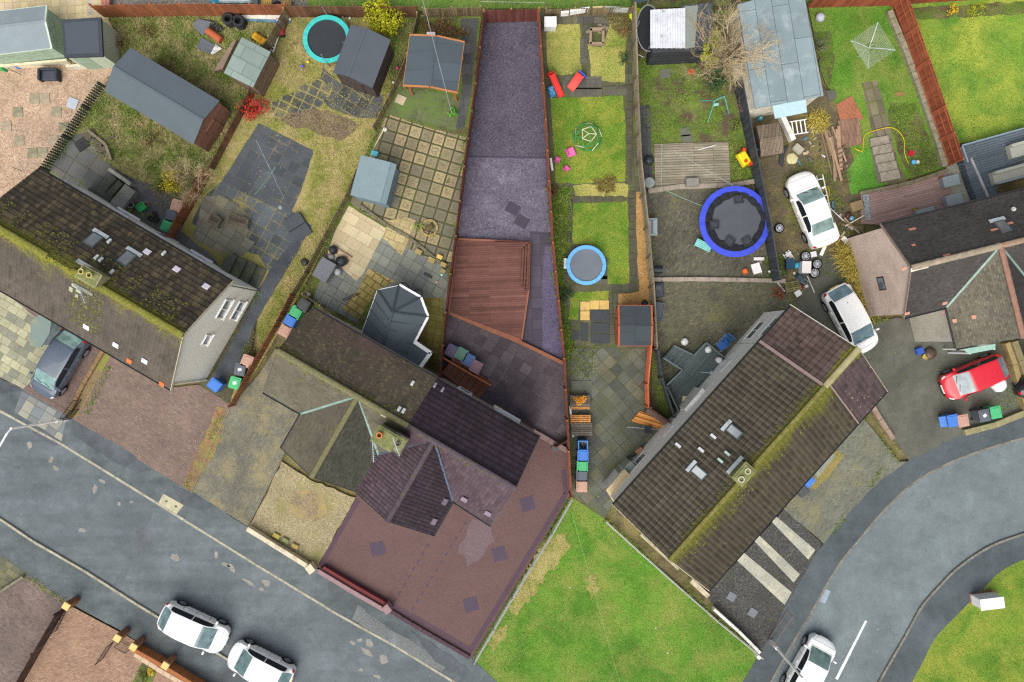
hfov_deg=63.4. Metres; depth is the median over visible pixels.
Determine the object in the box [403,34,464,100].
garden shelter
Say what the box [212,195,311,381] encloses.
path
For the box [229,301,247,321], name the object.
window
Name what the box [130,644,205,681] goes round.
brick wall
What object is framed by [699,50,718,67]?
lime bush
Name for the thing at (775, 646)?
street lamp
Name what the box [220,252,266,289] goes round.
garden steps
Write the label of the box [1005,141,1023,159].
covered sofa
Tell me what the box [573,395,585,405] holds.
leaf pile
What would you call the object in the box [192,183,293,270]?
patio
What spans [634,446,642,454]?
cardboard box
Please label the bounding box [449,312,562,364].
timber sleeper
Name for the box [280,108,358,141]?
mulch bed
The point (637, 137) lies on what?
fence
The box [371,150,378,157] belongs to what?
teal box
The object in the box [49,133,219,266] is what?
concrete yard
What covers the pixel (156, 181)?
green shrub
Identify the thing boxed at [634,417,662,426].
timber plank
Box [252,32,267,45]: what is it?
toy car
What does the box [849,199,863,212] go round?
brown box
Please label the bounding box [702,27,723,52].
lime bush
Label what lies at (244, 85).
door
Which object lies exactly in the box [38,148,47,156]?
stepping stone
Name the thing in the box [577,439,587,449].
open crate
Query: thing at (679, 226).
patio
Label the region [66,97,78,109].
metal tray
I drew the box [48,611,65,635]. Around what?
gate
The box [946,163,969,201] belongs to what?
patio
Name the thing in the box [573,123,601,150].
climbing dome
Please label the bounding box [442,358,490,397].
timber steps
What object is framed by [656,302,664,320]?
water trough
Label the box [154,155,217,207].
bare shrub
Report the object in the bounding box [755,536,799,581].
path
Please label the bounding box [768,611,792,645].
gate
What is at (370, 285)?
patio
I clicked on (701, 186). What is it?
garden wall
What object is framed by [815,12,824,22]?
rubbish bag
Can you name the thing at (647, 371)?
fence
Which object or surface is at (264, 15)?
white pole
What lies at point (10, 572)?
patio
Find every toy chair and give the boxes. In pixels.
[554,156,560,163]
[563,165,570,172]
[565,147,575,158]
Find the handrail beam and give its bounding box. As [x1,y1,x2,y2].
[443,357,491,385]
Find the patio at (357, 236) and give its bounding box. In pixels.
[328,206,385,280]
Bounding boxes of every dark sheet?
[198,18,224,32]
[779,145,788,166]
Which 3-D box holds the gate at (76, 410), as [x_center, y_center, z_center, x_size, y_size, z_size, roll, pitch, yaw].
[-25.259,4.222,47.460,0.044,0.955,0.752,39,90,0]
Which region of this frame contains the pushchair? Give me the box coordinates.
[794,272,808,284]
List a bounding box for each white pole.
[242,15,282,17]
[243,16,290,18]
[249,15,279,15]
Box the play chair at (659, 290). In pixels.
[652,282,663,297]
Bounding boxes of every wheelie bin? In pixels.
[160,219,176,232]
[164,209,177,222]
[170,198,183,212]
[207,377,225,391]
[228,376,243,389]
[233,363,247,375]
[240,354,254,367]
[277,323,294,337]
[282,314,298,327]
[288,305,303,319]
[296,298,312,312]
[444,343,457,358]
[454,347,468,360]
[461,353,475,366]
[469,360,483,374]
[575,459,587,471]
[575,468,586,481]
[575,479,586,491]
[576,449,588,461]
[797,486,809,496]
[805,477,815,487]
[938,413,957,427]
[957,413,969,427]
[969,408,990,421]
[980,405,1001,418]
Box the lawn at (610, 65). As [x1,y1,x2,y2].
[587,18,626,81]
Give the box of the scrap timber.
[840,219,863,232]
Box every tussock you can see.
[419,16,472,37]
[591,174,617,194]
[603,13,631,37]
[801,107,833,135]
[871,316,887,324]
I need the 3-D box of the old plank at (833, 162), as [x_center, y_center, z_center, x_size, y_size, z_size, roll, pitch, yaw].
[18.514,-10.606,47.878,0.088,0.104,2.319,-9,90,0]
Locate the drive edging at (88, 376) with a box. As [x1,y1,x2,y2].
[65,350,104,417]
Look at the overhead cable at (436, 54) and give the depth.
42.46 m
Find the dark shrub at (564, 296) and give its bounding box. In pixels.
[559,287,574,302]
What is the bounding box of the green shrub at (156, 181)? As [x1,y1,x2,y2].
[151,177,168,191]
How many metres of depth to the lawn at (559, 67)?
47.99 m
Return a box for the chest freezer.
[544,16,556,30]
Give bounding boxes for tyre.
[222,12,232,24]
[232,14,244,26]
[235,18,245,28]
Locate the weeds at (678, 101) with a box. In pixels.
[638,56,737,143]
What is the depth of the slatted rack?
47.62 m
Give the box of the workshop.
[725,0,823,118]
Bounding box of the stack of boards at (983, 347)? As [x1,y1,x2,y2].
[943,344,994,353]
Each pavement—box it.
[0,379,496,681]
[0,380,19,392]
[0,521,248,681]
[743,417,1023,681]
[880,535,1023,681]
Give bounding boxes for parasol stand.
[786,152,797,163]
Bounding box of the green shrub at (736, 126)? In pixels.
[731,119,741,133]
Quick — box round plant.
[413,221,423,232]
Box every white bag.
[681,338,688,345]
[705,346,711,352]
[715,357,721,362]
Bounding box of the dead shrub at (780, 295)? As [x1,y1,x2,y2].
[771,286,786,300]
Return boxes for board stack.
[214,39,238,72]
[644,408,667,424]
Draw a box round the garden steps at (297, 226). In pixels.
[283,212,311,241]
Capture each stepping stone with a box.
[1,121,10,130]
[12,107,22,116]
[14,136,23,145]
[27,148,37,157]
[29,94,38,103]
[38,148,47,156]
[39,94,49,103]
[48,135,57,144]
[51,107,60,116]
[58,122,68,132]
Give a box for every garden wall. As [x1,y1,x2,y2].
[0,58,71,69]
[0,575,25,592]
[66,64,86,69]
[87,129,113,160]
[107,167,135,187]
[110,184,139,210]
[246,525,310,566]
[317,567,382,611]
[391,610,469,658]
[443,377,566,452]
[648,179,754,193]
[654,277,785,282]
[689,578,709,597]
[711,606,760,653]
[777,117,795,141]
[858,168,947,195]
[872,406,894,439]
[885,9,947,167]
[961,410,1023,435]
[969,157,988,196]
[1007,340,1023,374]
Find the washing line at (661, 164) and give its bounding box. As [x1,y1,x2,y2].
[661,149,661,179]
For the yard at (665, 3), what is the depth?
48.01 m
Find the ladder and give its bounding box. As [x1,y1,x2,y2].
[816,174,830,209]
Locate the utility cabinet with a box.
[969,591,1004,610]
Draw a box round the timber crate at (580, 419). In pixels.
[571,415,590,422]
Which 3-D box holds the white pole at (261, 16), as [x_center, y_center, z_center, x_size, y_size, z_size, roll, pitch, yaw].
[-14.329,-18.692,47.775,3.062,0.050,0.050,2,90,0]
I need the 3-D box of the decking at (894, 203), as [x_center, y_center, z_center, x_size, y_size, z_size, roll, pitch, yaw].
[23.165,-8.000,47.900,6.454,0.001,2.600,-14,90,0]
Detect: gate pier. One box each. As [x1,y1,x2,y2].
[61,596,80,610]
[112,627,130,642]
[128,636,145,651]
[161,654,176,669]
[305,561,317,573]
[381,600,393,614]
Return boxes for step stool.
[643,424,650,433]
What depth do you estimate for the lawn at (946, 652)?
48.00 m
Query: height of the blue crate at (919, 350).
0.300 m
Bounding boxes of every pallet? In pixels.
[570,395,589,406]
[570,407,589,408]
[571,422,591,435]
[784,280,800,292]
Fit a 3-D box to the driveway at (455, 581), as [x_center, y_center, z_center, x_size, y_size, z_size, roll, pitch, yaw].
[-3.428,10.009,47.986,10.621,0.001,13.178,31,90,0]
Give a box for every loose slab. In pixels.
[74,137,89,151]
[82,129,94,140]
[97,144,105,152]
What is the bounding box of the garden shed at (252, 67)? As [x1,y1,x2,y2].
[224,38,279,96]
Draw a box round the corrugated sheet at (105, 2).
[101,0,109,4]
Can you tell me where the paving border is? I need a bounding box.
[319,470,567,652]
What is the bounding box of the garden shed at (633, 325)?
[615,305,652,345]
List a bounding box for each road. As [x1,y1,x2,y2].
[0,413,450,681]
[773,439,1023,681]
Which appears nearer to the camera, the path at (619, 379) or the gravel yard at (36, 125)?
the path at (619, 379)
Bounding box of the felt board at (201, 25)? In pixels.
[193,19,210,34]
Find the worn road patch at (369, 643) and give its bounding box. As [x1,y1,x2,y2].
[27,441,387,678]
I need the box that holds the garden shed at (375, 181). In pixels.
[350,155,399,207]
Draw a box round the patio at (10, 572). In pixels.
[0,555,24,589]
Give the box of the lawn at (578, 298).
[568,291,608,319]
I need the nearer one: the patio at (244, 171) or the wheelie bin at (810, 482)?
the wheelie bin at (810, 482)
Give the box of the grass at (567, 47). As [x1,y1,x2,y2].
[544,21,584,74]
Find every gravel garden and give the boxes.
[250,462,355,565]
[707,510,821,650]
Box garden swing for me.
[700,95,728,121]
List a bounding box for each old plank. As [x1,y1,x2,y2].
[820,129,832,174]
[824,129,830,151]
[829,137,842,180]
[830,145,836,176]
[831,131,845,168]
[832,126,846,161]
[832,136,835,180]
[833,132,837,177]
[835,129,839,167]
[837,125,846,163]
[837,126,842,169]
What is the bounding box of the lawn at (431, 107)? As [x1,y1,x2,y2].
[387,88,461,129]
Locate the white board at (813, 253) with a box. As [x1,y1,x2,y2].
[810,251,816,257]
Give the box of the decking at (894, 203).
[861,172,952,224]
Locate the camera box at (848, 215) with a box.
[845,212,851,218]
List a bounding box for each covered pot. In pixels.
[329,245,337,254]
[335,256,347,266]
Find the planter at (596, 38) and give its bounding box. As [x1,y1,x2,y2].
[589,27,603,45]
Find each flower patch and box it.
[147,667,154,675]
[947,3,958,14]
[967,2,986,19]
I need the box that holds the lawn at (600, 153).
[550,95,628,183]
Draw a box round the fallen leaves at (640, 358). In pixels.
[588,71,808,626]
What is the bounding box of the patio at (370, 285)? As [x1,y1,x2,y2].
[343,269,394,318]
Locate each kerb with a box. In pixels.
[0,410,454,681]
[0,517,227,660]
[770,437,1023,681]
[877,532,1023,681]
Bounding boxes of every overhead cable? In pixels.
[423,2,451,112]
[572,515,619,681]
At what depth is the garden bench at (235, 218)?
47.56 m
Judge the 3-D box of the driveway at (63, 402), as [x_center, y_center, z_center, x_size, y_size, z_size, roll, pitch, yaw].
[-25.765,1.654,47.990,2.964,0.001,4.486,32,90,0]
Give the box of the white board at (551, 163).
[549,158,552,170]
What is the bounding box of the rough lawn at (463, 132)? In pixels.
[307,16,480,341]
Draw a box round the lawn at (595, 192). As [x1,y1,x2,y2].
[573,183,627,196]
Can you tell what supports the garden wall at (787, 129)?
on the garden ground at (789, 237)
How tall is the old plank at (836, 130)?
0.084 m
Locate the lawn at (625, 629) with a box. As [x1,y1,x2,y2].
[473,498,755,681]
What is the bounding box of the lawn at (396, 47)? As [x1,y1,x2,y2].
[387,15,422,94]
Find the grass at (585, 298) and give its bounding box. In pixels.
[567,291,609,319]
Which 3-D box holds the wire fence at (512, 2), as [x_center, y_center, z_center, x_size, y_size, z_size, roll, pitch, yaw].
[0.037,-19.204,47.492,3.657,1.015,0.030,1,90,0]
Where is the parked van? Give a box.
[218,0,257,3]
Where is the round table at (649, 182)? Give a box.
[645,177,654,187]
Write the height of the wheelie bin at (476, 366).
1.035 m
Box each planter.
[322,565,387,604]
[589,27,603,45]
[913,206,934,214]
[939,174,960,188]
[942,192,963,206]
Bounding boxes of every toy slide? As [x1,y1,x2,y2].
[546,71,563,97]
[567,70,586,91]
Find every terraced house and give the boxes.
[611,341,858,590]
[737,304,887,423]
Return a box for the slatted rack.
[790,119,808,134]
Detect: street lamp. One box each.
[0,418,66,446]
[769,639,806,681]
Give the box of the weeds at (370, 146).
[24,16,938,657]
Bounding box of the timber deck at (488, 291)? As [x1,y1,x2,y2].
[448,238,530,340]
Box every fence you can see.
[16,609,64,681]
[39,81,105,172]
[88,2,291,16]
[163,168,210,237]
[207,89,253,169]
[226,293,294,407]
[262,7,290,53]
[285,4,419,16]
[291,164,357,294]
[301,292,354,326]
[371,11,419,130]
[422,5,481,16]
[439,10,485,377]
[480,1,544,8]
[483,7,539,22]
[537,8,572,498]
[544,5,633,15]
[553,437,567,447]
[631,2,657,348]
[643,346,651,407]
[649,406,670,422]
[654,350,675,417]
[733,76,781,281]
[807,0,895,7]
[890,0,964,166]
[901,0,963,3]
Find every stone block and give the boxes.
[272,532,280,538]
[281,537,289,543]
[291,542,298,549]
[415,248,422,255]
[427,256,435,263]
[440,261,446,267]
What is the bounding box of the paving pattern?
[369,495,534,612]
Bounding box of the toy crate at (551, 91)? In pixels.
[547,86,555,97]
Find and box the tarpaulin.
[240,16,290,22]
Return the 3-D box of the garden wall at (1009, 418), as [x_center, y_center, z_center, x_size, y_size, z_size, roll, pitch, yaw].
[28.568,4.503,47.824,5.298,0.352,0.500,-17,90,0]
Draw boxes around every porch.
[30,315,62,346]
[678,387,704,411]
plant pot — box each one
[127,202,134,207]
[908,150,913,155]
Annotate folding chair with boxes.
[714,339,729,351]
[719,333,735,344]
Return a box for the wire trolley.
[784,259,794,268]
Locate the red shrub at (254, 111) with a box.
[236,94,269,120]
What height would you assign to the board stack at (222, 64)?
0.350 m
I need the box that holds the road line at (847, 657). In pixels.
[835,620,866,679]
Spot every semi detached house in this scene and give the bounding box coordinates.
[0,167,259,390]
[262,306,438,492]
[355,377,539,536]
[847,188,1023,349]
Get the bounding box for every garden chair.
[37,67,60,81]
[206,212,223,228]
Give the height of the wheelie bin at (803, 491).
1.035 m
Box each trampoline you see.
[299,4,348,65]
[566,245,605,284]
[637,0,663,54]
[699,186,767,256]
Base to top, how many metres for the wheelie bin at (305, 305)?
1.035 m
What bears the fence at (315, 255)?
on the dry lawn at (303, 206)
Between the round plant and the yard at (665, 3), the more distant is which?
the yard at (665, 3)
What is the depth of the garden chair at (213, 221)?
47.56 m
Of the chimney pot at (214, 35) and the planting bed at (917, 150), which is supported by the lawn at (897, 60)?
the planting bed at (917, 150)
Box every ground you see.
[0,3,1023,680]
[540,12,649,518]
[631,10,793,418]
[747,87,863,308]
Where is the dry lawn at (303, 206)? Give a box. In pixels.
[182,15,423,402]
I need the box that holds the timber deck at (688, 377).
[661,342,724,412]
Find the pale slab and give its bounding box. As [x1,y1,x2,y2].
[395,94,405,104]
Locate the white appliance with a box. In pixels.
[798,261,810,273]
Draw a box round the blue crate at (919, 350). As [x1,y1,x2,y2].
[914,347,924,354]
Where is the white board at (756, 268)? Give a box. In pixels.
[751,262,761,273]
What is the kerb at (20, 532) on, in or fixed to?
on the road at (58, 510)
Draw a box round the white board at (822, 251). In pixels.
[819,246,826,255]
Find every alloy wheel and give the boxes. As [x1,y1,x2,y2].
[774,223,783,232]
[800,251,810,260]
[809,268,819,277]
[811,259,821,268]
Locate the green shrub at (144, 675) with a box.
[137,670,147,681]
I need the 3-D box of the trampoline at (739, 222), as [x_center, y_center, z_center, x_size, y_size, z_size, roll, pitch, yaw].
[12.688,-6.800,47.556,4.060,0.892,4.060,0,90,0]
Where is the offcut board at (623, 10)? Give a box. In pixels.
[605,6,627,12]
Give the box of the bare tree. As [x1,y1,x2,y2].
[675,1,785,91]
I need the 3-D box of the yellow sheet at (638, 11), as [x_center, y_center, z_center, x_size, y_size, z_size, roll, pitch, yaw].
[7.266,-18.809,47.843,0.970,0.313,0.908,43,90,0]
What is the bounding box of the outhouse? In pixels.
[603,465,629,501]
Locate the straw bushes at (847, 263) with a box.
[828,237,878,324]
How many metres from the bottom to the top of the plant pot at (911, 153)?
0.250 m
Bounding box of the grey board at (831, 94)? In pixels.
[826,90,835,99]
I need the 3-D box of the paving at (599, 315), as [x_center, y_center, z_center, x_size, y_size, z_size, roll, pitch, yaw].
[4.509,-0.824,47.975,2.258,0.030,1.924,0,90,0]
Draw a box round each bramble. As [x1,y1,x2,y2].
[116,32,128,52]
[135,21,156,41]
[140,124,164,146]
[159,53,175,71]
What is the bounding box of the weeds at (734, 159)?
[728,139,752,186]
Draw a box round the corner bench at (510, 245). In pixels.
[493,242,529,291]
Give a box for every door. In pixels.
[72,58,103,69]
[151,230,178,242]
[206,119,223,138]
[235,79,256,93]
[348,79,366,93]
[389,179,396,196]
[457,386,472,395]
[615,319,617,332]
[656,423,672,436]
[714,359,730,371]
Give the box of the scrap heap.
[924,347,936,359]
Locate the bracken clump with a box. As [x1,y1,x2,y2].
[544,185,558,198]
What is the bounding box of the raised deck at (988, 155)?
[955,128,1023,200]
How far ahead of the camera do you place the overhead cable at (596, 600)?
42.73 m
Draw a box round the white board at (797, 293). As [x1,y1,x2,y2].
[794,290,801,296]
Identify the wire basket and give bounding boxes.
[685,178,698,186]
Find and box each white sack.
[327,254,334,259]
[334,268,341,275]
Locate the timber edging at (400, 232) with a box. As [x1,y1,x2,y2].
[359,204,440,263]
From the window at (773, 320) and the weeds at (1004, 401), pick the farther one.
the weeds at (1004, 401)
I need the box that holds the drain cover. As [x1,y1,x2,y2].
[820,589,829,602]
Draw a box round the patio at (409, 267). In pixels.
[313,236,447,322]
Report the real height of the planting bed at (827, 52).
0.001 m
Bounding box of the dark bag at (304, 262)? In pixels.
[301,258,308,265]
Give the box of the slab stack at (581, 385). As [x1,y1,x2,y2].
[571,381,591,389]
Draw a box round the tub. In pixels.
[135,202,147,212]
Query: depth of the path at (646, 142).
47.99 m
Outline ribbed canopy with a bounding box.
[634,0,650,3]
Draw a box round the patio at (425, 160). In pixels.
[349,114,465,265]
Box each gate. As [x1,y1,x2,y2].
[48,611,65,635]
[59,399,81,418]
[62,409,78,420]
[95,642,112,664]
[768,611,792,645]
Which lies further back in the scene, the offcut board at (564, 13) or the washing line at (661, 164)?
the offcut board at (564, 13)
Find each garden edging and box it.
[191,407,230,490]
[468,156,544,158]
[640,534,678,569]
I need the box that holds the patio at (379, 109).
[324,95,383,118]
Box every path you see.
[120,173,181,232]
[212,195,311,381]
[272,77,332,120]
[522,231,550,350]
[571,348,657,515]
[618,192,649,304]
[640,105,652,191]
[737,553,791,604]
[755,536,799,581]
[772,517,814,558]
[862,81,907,185]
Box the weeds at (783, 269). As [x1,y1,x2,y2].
[764,253,787,277]
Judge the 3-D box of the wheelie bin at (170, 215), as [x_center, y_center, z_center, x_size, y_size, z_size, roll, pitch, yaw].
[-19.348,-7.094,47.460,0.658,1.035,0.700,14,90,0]
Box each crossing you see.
[14,391,65,440]
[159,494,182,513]
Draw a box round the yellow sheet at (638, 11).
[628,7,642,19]
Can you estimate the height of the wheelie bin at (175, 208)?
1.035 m
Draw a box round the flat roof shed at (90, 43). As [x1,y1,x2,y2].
[61,17,119,69]
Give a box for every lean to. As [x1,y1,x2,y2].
[405,341,434,367]
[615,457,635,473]
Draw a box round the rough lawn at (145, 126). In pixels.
[48,16,287,219]
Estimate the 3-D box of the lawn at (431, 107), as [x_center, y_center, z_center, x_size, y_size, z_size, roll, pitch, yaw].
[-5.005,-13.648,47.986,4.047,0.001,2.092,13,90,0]
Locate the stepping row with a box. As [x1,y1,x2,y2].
[567,85,636,289]
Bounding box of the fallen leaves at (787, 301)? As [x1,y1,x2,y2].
[650,191,993,439]
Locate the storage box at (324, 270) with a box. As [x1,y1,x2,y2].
[312,257,336,282]
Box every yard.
[0,65,111,196]
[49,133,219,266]
[110,0,306,5]
[200,291,256,403]
[319,18,559,657]
[459,157,550,240]
[542,246,562,360]
[630,0,898,7]
[1018,338,1023,355]
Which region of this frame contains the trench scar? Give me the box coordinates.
[69,467,443,681]
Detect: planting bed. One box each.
[133,662,156,681]
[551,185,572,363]
[814,30,834,87]
[888,102,939,179]
[913,1,1023,19]
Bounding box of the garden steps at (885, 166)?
[869,135,899,182]
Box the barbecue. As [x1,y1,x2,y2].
[653,266,662,273]
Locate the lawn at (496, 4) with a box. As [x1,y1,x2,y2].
[307,0,629,13]
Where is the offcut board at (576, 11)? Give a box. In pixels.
[569,7,589,14]
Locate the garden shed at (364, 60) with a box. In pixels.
[333,25,393,96]
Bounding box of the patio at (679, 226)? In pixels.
[646,184,783,277]
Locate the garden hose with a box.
[854,127,908,163]
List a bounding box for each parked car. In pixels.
[29,329,89,398]
[157,600,230,654]
[227,638,296,681]
[779,632,836,681]
[783,171,839,248]
[821,283,878,352]
[938,353,1009,400]
[1012,375,1023,398]
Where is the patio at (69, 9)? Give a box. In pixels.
[0,0,111,63]
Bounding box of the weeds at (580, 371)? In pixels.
[569,342,599,379]
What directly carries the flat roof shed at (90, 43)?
on the patio at (69, 9)
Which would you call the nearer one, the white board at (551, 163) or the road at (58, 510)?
the white board at (551, 163)
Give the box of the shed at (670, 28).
[646,3,712,64]
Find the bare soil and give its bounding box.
[982,587,998,593]
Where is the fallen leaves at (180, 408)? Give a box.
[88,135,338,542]
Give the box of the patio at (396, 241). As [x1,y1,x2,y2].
[383,217,415,254]
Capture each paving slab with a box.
[726,591,736,601]
[747,607,757,617]
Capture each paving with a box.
[505,201,529,228]
[563,14,626,283]
[570,310,609,342]
[580,300,608,319]
[659,59,725,142]
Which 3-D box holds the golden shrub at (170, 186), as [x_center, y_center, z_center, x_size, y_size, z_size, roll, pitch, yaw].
[-19.450,-9.178,47.312,1.415,1.413,1.562,0,90,0]
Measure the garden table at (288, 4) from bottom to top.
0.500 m
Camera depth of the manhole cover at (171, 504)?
47.99 m
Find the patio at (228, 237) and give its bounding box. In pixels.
[193,195,254,255]
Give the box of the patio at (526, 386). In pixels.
[442,315,566,446]
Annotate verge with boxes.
[71,353,109,418]
[183,406,225,492]
[811,450,844,488]
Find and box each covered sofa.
[988,163,1023,184]
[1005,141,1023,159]
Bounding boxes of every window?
[65,180,86,193]
[97,200,119,212]
[108,205,139,220]
[138,223,159,236]
[174,245,195,257]
[184,249,212,263]
[201,334,214,346]
[207,264,229,276]
[215,299,235,320]
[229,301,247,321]
[493,405,520,421]
[629,451,645,473]
[743,321,765,339]
[758,316,777,335]
[876,276,886,290]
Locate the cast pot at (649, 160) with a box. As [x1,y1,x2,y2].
[644,155,653,164]
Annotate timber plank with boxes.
[632,419,659,428]
[633,418,660,427]
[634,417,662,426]
[636,414,663,424]
[638,412,659,421]
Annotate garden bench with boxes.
[226,213,250,228]
[693,238,710,252]
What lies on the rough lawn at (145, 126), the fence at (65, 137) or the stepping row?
the fence at (65, 137)
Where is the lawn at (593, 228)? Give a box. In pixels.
[571,201,629,283]
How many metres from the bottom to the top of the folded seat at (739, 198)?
0.100 m
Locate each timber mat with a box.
[836,96,862,119]
[838,118,862,147]
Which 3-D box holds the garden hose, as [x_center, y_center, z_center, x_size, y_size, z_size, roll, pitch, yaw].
[21.561,-11.519,47.940,3.287,0.042,1.807,14,90,0]
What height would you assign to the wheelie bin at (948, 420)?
1.035 m
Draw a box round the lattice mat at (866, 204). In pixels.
[863,194,870,219]
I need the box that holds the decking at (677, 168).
[654,142,730,186]
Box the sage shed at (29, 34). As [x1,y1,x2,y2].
[0,5,69,63]
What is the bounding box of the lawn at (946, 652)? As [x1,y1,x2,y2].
[912,560,1023,681]
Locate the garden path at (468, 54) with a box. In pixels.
[452,18,478,130]
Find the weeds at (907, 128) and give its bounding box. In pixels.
[890,102,937,177]
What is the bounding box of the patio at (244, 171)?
[221,123,312,211]
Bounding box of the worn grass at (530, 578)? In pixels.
[496,523,576,632]
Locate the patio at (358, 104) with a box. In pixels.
[321,67,382,117]
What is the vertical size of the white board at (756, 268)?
0.100 m
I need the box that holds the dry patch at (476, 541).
[458,519,494,565]
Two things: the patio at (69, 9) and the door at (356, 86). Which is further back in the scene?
the patio at (69, 9)
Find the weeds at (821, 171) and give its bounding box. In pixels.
[779,157,856,289]
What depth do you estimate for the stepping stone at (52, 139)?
47.96 m
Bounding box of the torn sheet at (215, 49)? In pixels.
[211,44,221,53]
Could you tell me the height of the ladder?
0.060 m
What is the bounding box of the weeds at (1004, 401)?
[979,384,1016,410]
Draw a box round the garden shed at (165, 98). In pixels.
[105,48,231,151]
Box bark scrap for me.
[895,91,903,95]
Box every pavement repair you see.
[32,427,57,445]
[71,420,149,473]
[173,486,210,510]
[352,605,444,671]
[411,631,469,676]
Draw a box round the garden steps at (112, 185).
[100,174,124,197]
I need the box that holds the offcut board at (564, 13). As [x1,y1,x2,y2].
[561,10,568,16]
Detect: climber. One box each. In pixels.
[618,51,629,66]
[815,38,827,50]
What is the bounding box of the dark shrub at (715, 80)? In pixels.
[705,60,730,92]
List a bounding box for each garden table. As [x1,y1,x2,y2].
[281,0,292,5]
[649,218,657,235]
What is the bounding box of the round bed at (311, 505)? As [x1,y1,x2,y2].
[286,489,326,521]
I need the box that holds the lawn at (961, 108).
[906,0,1023,143]
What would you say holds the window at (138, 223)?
in the semi detached house at (128, 289)
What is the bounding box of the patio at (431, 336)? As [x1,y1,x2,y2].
[419,298,443,373]
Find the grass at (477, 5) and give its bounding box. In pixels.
[307,0,628,10]
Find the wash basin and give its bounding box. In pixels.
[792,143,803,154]
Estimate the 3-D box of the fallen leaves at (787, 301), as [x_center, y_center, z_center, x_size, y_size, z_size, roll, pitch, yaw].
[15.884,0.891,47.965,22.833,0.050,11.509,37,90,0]
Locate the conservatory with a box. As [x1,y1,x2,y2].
[361,284,428,357]
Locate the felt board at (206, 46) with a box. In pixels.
[197,37,216,54]
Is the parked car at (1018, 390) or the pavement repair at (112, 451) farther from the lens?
the pavement repair at (112, 451)
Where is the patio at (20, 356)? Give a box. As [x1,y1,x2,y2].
[0,292,48,387]
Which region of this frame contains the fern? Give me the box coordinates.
[447,107,458,117]
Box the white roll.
[563,258,567,268]
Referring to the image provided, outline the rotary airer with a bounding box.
[850,23,894,68]
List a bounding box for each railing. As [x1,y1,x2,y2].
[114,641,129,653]
[474,499,572,664]
[604,519,763,658]
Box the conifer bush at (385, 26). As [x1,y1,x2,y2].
[363,0,407,36]
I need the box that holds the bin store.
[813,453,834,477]
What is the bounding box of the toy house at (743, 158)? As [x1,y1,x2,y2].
[735,148,752,167]
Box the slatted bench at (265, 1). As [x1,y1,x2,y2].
[261,0,271,3]
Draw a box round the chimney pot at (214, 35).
[205,27,223,42]
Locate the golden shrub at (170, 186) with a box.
[159,167,184,191]
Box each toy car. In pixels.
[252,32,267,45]
[274,28,284,37]
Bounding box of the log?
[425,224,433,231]
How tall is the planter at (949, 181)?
0.500 m
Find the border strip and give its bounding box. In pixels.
[87,0,93,14]
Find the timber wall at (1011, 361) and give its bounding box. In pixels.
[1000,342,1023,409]
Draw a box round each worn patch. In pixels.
[486,624,507,650]
[509,531,570,614]
[586,573,599,598]
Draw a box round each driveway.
[0,301,229,488]
[0,573,64,681]
[24,607,173,681]
[25,345,99,413]
[193,348,298,526]
[318,438,569,656]
[784,420,905,543]
[796,255,1019,459]
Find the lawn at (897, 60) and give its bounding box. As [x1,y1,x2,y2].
[808,3,945,184]
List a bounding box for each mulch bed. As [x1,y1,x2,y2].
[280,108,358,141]
[288,78,305,89]
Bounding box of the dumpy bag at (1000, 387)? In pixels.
[990,380,1006,391]
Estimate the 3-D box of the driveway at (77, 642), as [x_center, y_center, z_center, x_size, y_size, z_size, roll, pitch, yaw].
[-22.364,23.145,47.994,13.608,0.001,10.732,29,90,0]
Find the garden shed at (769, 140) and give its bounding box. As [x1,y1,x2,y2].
[753,122,783,158]
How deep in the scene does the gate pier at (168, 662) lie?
47.06 m
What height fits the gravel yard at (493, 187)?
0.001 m
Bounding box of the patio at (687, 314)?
[651,281,791,411]
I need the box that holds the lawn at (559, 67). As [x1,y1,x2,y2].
[546,24,581,74]
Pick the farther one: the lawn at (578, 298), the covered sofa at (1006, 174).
the lawn at (578, 298)

